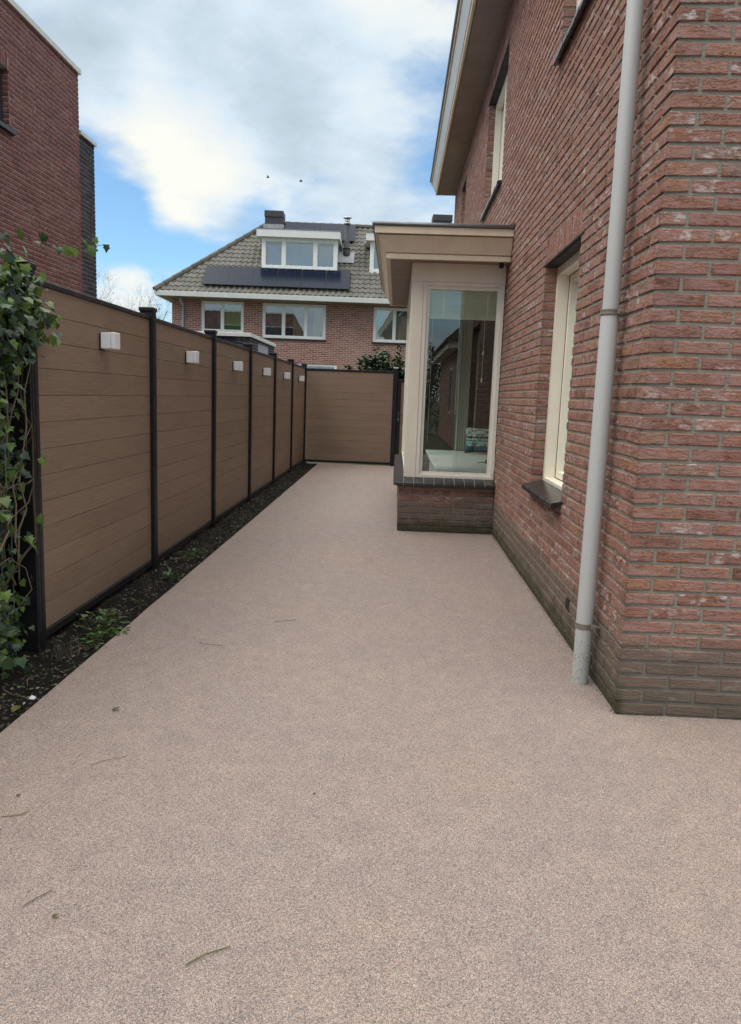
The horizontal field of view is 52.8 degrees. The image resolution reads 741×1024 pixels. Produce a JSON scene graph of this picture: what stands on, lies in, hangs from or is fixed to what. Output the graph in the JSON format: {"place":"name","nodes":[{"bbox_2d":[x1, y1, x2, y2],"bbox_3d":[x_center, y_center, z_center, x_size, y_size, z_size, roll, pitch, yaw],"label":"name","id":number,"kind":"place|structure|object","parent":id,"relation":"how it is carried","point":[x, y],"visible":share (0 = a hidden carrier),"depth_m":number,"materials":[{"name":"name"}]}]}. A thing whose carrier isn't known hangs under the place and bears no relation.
{"place":"outdoors","nodes":[
{"label":"outdoors","id":0,"kind":"place"},
{"bbox_2d":[0,0,96,395],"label":"flat roof house","id":1,"kind":"structure","parent":0,"point":[47,175],"depth_m":9.88,"materials":[{"name":"red brick"}]},
{"bbox_2d":[0,68,16,135],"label":"window","id":2,"kind":"structure","parent":1,"relation":"in","point":[8,129],"depth_m":8.95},
{"bbox_2d":[0,462,316,732],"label":"soil bed","id":3,"kind":"object","parent":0,"point":[68,631],"visible":0.29,"depth_m":4.66,"materials":[{"name":"black soil"}]},
{"bbox_2d":[0,376,21,656],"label":"wire fence","id":4,"kind":"object","parent":3,"relation":"on","point":[10,509],"visible":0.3,"depth_m":3.60,"materials":[{"name":"black metal"}]},
{"bbox_2d":[0,228,109,679],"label":"ivy","id":5,"kind":"object","parent":4,"relation":"attached to","point":[20,313],"visible":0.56,"depth_m":3.46,"materials":[{"name":"green plant"}]},
{"bbox_2d":[37,635,79,663],"bbox_3d":[-1.584,0.697,3.825,0.157,0.120,0.238,2,9,2],"label":"dry plant","id":6,"kind":"object","parent":3,"relation":"on","point":[59,656],"visible":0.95,"depth_m":3.81,"materials":[{"name":"plant"}]},
{"bbox_2d":[80,624,121,649],"bbox_3d":[-1.486,0.674,4.036,0.241,0.089,0.266,2,9,2],"label":"weed","id":7,"kind":"object","parent":3,"relation":"on","point":[88,641],"visible":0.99,"depth_m":4.04,"materials":[{"name":"green plant"}]},
{"bbox_2d":[76,609,125,629],"bbox_3d":[-1.563,0.618,4.327,0.283,0.105,0.243,8,11,36],"label":"weed","id":8,"kind":"object","parent":3,"relation":"on","point":[85,615],"visible":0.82,"depth_m":4.34,"materials":[{"name":"green plant"}]},
{"bbox_2d":[77,609,130,638],"bbox_3d":[-1.498,0.626,4.230,0.372,0.123,0.290,10,12,40],"label":"weed","id":9,"kind":"object","parent":3,"relation":"on","point":[102,618],"visible":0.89,"depth_m":4.25,"materials":[{"name":"green plant"}]},
{"bbox_2d":[140,572,162,589],"bbox_3d":[-1.535,0.486,5.205,0.163,0.118,0.186,2,9,2],"label":"dry plant","id":10,"kind":"object","parent":3,"relation":"on","point":[146,586],"visible":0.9,"depth_m":5.19,"materials":[{"name":"plant"}]},
{"bbox_2d":[163,568,183,581],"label":"weed","id":11,"kind":"object","parent":3,"relation":"on","point":[169,575],"visible":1,"depth_m":5.44,"materials":[{"name":"green plant"}]},
{"bbox_2d":[180,548,207,558],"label":"weed","id":12,"kind":"object","parent":3,"relation":"on","point":[194,551],"visible":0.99,"depth_m":6.23,"materials":[{"name":"green plant"}]},
{"bbox_2d":[253,494,263,503],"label":"dry plant","id":13,"kind":"object","parent":3,"relation":"on","point":[259,500],"visible":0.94,"depth_m":9.34,"materials":[{"name":"plant"}]},
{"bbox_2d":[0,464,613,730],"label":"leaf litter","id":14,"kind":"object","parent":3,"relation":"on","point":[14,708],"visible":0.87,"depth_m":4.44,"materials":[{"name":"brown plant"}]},
{"bbox_2d":[14,0,456,322],"label":"sky","id":15,"kind":"structure","parent":0,"point":[188,107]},
{"bbox_2d":[152,210,452,370],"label":"hip roof house","id":16,"kind":"structure","parent":0,"point":[329,328],"depth_m":27.05,"materials":[{"name":"red brick"}]},
{"bbox_2d":[202,266,230,284],"bbox_3d":[-5.471,-8.415,26.550,0.886,0.782,0.910,2,9,2],"label":"solar panel","id":17,"kind":"object","parent":16,"relation":"attached to","point":[216,275],"visible":1,"depth_m":26.50,"materials":[{"name":"black glass"}]},
{"bbox_2d":[201,300,243,332],"bbox_3d":[-5.333,-7.056,27.036,1.524,1.085,0.229,2,9,-1],"label":"window","id":18,"kind":"structure","parent":16,"relation":"in","point":[212,312],"depth_m":27.08,"materials":[{"name":"white paint"}]},
{"bbox_2d":[227,266,254,285],"bbox_3d":[-4.609,-8.385,26.559,0.886,0.782,0.910,2,9,2],"label":"solar panel","id":19,"kind":"object","parent":16,"relation":"attached to","point":[240,276],"visible":1,"depth_m":26.52,"materials":[{"name":"black glass"}]},
{"bbox_2d":[251,267,278,286],"bbox_3d":[-3.746,-8.355,26.568,0.886,0.782,0.910,2,9,2],"label":"solar panel","id":20,"kind":"object","parent":16,"relation":"attached to","point":[264,277],"visible":1,"depth_m":26.52,"materials":[{"name":"black glass"}]},
{"bbox_2d":[276,268,302,287],"bbox_3d":[-2.883,-8.325,26.577,0.886,0.782,0.910,2,9,2],"label":"solar panel","id":21,"kind":"object","parent":16,"relation":"attached to","point":[289,278],"visible":1,"depth_m":26.54,"materials":[{"name":"black glass"}]},
{"bbox_2d":[285,222,302,228],"bbox_3d":[-2.945,-10.764,28.597,0.663,0.802,0.900,2,9,-1],"label":"solar panel","id":22,"kind":"object","parent":16,"relation":"on","point":[291,225],"visible":0.37,"depth_m":28.80,"materials":[{"name":"black glass"}]},
{"bbox_2d":[262,303,325,340],"bbox_3d":[-2.758,-6.863,27.034,2.348,1.280,0.319,2,9,-1],"label":"window","id":23,"kind":"structure","parent":16,"relation":"in","point":[274,314],"depth_m":27.09,"materials":[{"name":"white paint"}]},
{"bbox_2d":[303,223,320,229],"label":"solar panel","id":24,"kind":"object","parent":16,"relation":"on","point":[311,226],"visible":0.37,"depth_m":28.80,"materials":[{"name":"black glass"}]},
{"bbox_2d":[301,269,326,288],"bbox_3d":[-2.020,-8.296,26.587,0.886,0.782,0.910,2,9,2],"label":"solar panel","id":25,"kind":"object","parent":16,"relation":"attached to","point":[313,279],"visible":1,"depth_m":26.54,"materials":[{"name":"black glass"}]},
{"bbox_2d":[295,363,336,368],"bbox_3d":[-3.649,-4.422,27.378,4.780,2.090,0.080,2,9,-1],"label":"window","id":26,"kind":"structure","parent":16,"relation":"in","point":[308,365],"depth_m":27.21,"materials":[{"name":"white paint"}]},
{"bbox_2d":[320,224,337,230],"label":"solar panel","id":27,"kind":"object","parent":16,"relation":"on","point":[332,227],"visible":0.37,"depth_m":28.81,"materials":[{"name":"black glass"}]},
{"bbox_2d":[325,270,350,289],"bbox_3d":[-1.158,-8.266,26.596,0.886,0.782,0.910,2,9,2],"label":"solar panel","id":28,"kind":"object","parent":16,"relation":"attached to","point":[337,280],"visible":1,"depth_m":26.55,"materials":[{"name":"black glass"}]},
{"bbox_2d":[338,224,355,241],"bbox_3d":[-0.921,-10.694,28.619,0.663,0.802,0.900,2,9,-1],"label":"solar panel","id":29,"kind":"object","parent":16,"relation":"attached to","point":[341,227],"visible":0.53,"depth_m":28.66,"materials":[{"name":"black glass"}]},
{"bbox_2d":[372,307,406,344],"bbox_3d":[1.243,-6.720,27.077,2.348,1.290,0.319,2,9,-1],"label":"window","id":30,"kind":"structure","parent":16,"relation":"in","point":[384,332],"depth_m":27.15,"materials":[{"name":"white paint"}]},
{"bbox_2d":[307,462,389,465],"bbox_3d":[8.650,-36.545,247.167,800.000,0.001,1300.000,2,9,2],"label":"ground","id":31,"kind":"structure","parent":0,"point":[347,463],"depth_m":15.90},
{"bbox_2d":[97,273,142,305],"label":"bare tree","id":32,"kind":"object","parent":31,"relation":"on","point":[110,290],"visible":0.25,"depth_m":45.98,"materials":[{"name":"brown plant"}]},
{"bbox_2d":[103,284,170,318],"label":"bare tree","id":33,"kind":"object","parent":31,"relation":"on","point":[149,305],"visible":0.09,"depth_m":45.12,"materials":[{"name":"brown plant"}]},
{"bbox_2d":[116,272,167,319],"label":"bare tree","id":34,"kind":"object","parent":31,"relation":"on","point":[150,302],"visible":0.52,"depth_m":45.71,"materials":[{"name":"brown plant"}]},
{"bbox_2d":[9,260,306,653],"bbox_3d":[-1.515,-1.052,9.190,0.109,1.995,11.164,2,9,2],"label":"garden fence","id":35,"kind":"object","parent":31,"relation":"on","point":[151,446],"visible":0.94,"depth_m":5.06,"materials":[{"name":"brown wood"}]},
{"bbox_2d":[99,332,119,350],"bbox_3d":[-1.580,-1.031,4.519,0.099,0.107,0.092,2,9,2],"label":"wall lamp","id":36,"kind":"object","parent":35,"relation":"attached to","point":[109,341],"visible":1,"depth_m":4.48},
{"bbox_2d":[185,351,198,363],"bbox_3d":[-1.516,-1.311,6.342,0.099,0.107,0.092,2,9,2],"label":"wall lamp","id":37,"kind":"object","parent":35,"relation":"attached to","point":[191,357],"visible":1,"depth_m":6.30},
{"bbox_2d":[233,361,242,370],"bbox_3d":[-1.451,-1.591,8.164,0.099,0.107,0.092,2,9,2],"label":"wall lamp","id":38,"kind":"object","parent":35,"relation":"attached to","point":[237,366],"visible":1,"depth_m":8.12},
{"bbox_2d":[263,368,270,375],"bbox_3d":[-1.387,-1.871,9.986,0.099,0.107,0.092,2,9,2],"label":"wall lamp","id":39,"kind":"object","parent":35,"relation":"attached to","point":[266,371],"visible":1,"depth_m":9.94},
{"bbox_2d":[283,372,289,378],"bbox_3d":[-1.323,-2.152,11.809,0.099,0.107,0.092,2,9,2],"label":"wall lamp","id":40,"kind":"object","parent":35,"relation":"attached to","point":[286,375],"visible":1,"depth_m":11.77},
{"bbox_2d":[299,376,304,381],"bbox_3d":[-1.259,-2.432,13.632,0.099,0.107,0.092,2,9,2],"label":"wall lamp","id":41,"kind":"object","parent":35,"relation":"attached to","point":[301,378],"visible":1,"depth_m":13.59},
{"bbox_2d":[197,331,275,354],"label":"garden building","id":42,"kind":"structure","parent":31,"relation":"on","point":[262,345],"depth_m":15.55,"materials":[{"name":"brick"}]},
{"bbox_2d":[258,344,267,354],"bbox_3d":[-2.536,-2.641,17.395,0.038,2.409,1.368,2,9,2],"label":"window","id":43,"kind":"structure","parent":42,"relation":"in","point":[262,349],"depth_m":17.16,"materials":[{"name":"grey glass"}]},
{"bbox_2d":[345,345,405,441],"bbox_3d":[0.222,-2.367,16.227,1.453,2.493,1.112,5,9,19],"label":"evergreen shrub","id":44,"kind":"object","parent":31,"relation":"on","point":[372,364],"visible":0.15,"depth_m":15.96,"materials":[{"name":"green plant"}]},
{"bbox_2d":[372,0,740,719],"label":"brick house","id":45,"kind":"structure","parent":31,"relation":"on","point":[586,168],"depth_m":3.65,"materials":[{"name":"red brick"}]},
{"bbox_2d":[395,379,404,454],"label":"garden gate","id":46,"kind":"structure","parent":45,"relation":"attached to","point":[399,419],"depth_m":14.72,"materials":[{"name":"black metal"}]},
{"bbox_2d":[372,221,514,534],"bbox_3d":[0.688,-1.497,9.085,1.313,3.050,4.028,2,9,2],"label":"bay window","id":47,"kind":"structure","parent":45,"relation":"in","point":[415,259],"depth_m":7.47,"materials":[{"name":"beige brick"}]},
{"bbox_2d":[425,449,495,479],"bbox_3d":[1.453,-0.357,9.208,1.460,0.570,2.960,2,9,2],"label":"window seat","id":48,"kind":"object","parent":45,"relation":"in","point":[450,461],"depth_m":8.88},
{"bbox_2d":[464,427,496,453],"bbox_3d":[1.504,-0.970,10.134,0.460,0.350,0.192,2,9,2],"label":"cushion","id":49,"kind":"object","parent":48,"relation":"on","point":[477,439],"visible":0.76,"depth_m":10.09,"materials":[{"name":"fabric"}]},
{"bbox_2d":[427,290,496,435],"bbox_3d":[0.903,-1.470,7.590,0.675,1.545,0.047,2,9,2],"label":"venetian blind","id":50,"kind":"object","parent":45,"relation":"hanging from","point":[481,298],"visible":0.77,"depth_m":7.48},
{"bbox_2d":[454,308,473,449],"bbox_3d":[1.303,-1.842,10.422,0.170,1.960,0.036,2,9,2],"label":"curtain","id":51,"kind":"object","parent":45,"relation":"hanging from","point":[464,370],"visible":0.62,"depth_m":10.43,"materials":[{"name":"grey fabric"}]},
{"bbox_2d":[462,175,466,190],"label":"window","id":52,"kind":"structure","parent":45,"relation":"in","point":[464,186],"depth_m":13.11,"materials":[{"name":"black paint"}]},
{"bbox_2d":[479,36,510,221],"bbox_3d":[1.545,-4.331,8.720,0.287,1.437,1.870,2,9,2],"label":"window","id":53,"kind":"structure","parent":45,"relation":"in","point":[499,95],"depth_m":9.20,"materials":[{"name":"beige paint"}]},
{"bbox_2d":[521,232,584,508],"bbox_3d":[1.287,-0.886,4.931,0.304,1.601,1.160,2,9,2],"label":"window","id":54,"kind":"structure","parent":45,"relation":"in","point":[548,491],"depth_m":5.33,"materials":[{"name":"beige paint"}]},
{"bbox_2d":[552,0,590,65],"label":"window","id":55,"kind":"structure","parent":45,"relation":"in","point":[582,5],"depth_m":4.66,"materials":[{"name":"beige paint"}]},
{"bbox_2d":[0,463,740,1023],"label":"path","id":56,"kind":"structure","parent":0,"point":[498,817],"depth_m":2.45,"materials":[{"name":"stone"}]},
{"bbox_2d":[1,810,28,816],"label":"grass stem","id":57,"kind":"object","parent":56,"relation":"on","point":[14,814],"visible":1,"depth_m":2.36,"materials":[{"name":"beige plant"}]},
{"bbox_2d":[23,890,52,905],"bbox_3d":[-0.882,1.022,1.980,0.002,0.005,0.084,8,11,35],"label":"grass stem","id":58,"kind":"object","parent":56,"relation":"on","point":[37,897],"visible":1,"depth_m":1.98,"materials":[{"name":"beige plant"}]},
{"bbox_2d":[185,946,230,964],"bbox_3d":[-0.392,1.068,1.802,0.114,0.006,0.010,-4,10,-32],"label":"grass stem","id":59,"kind":"object","parent":56,"relation":"on","point":[206,954],"visible":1,"depth_m":1.80,"materials":[{"name":"beige plant"}]},
{"bbox_2d":[305,367,397,465],"bbox_3d":[-0.426,-1.903,14.774,1.880,1.945,0.097,2,9,2],"label":"end fence","id":60,"kind":"object","parent":56,"relation":"on","point":[350,416],"visible":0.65,"depth_m":14.76,"materials":[{"name":"brown wood"}]}
]}

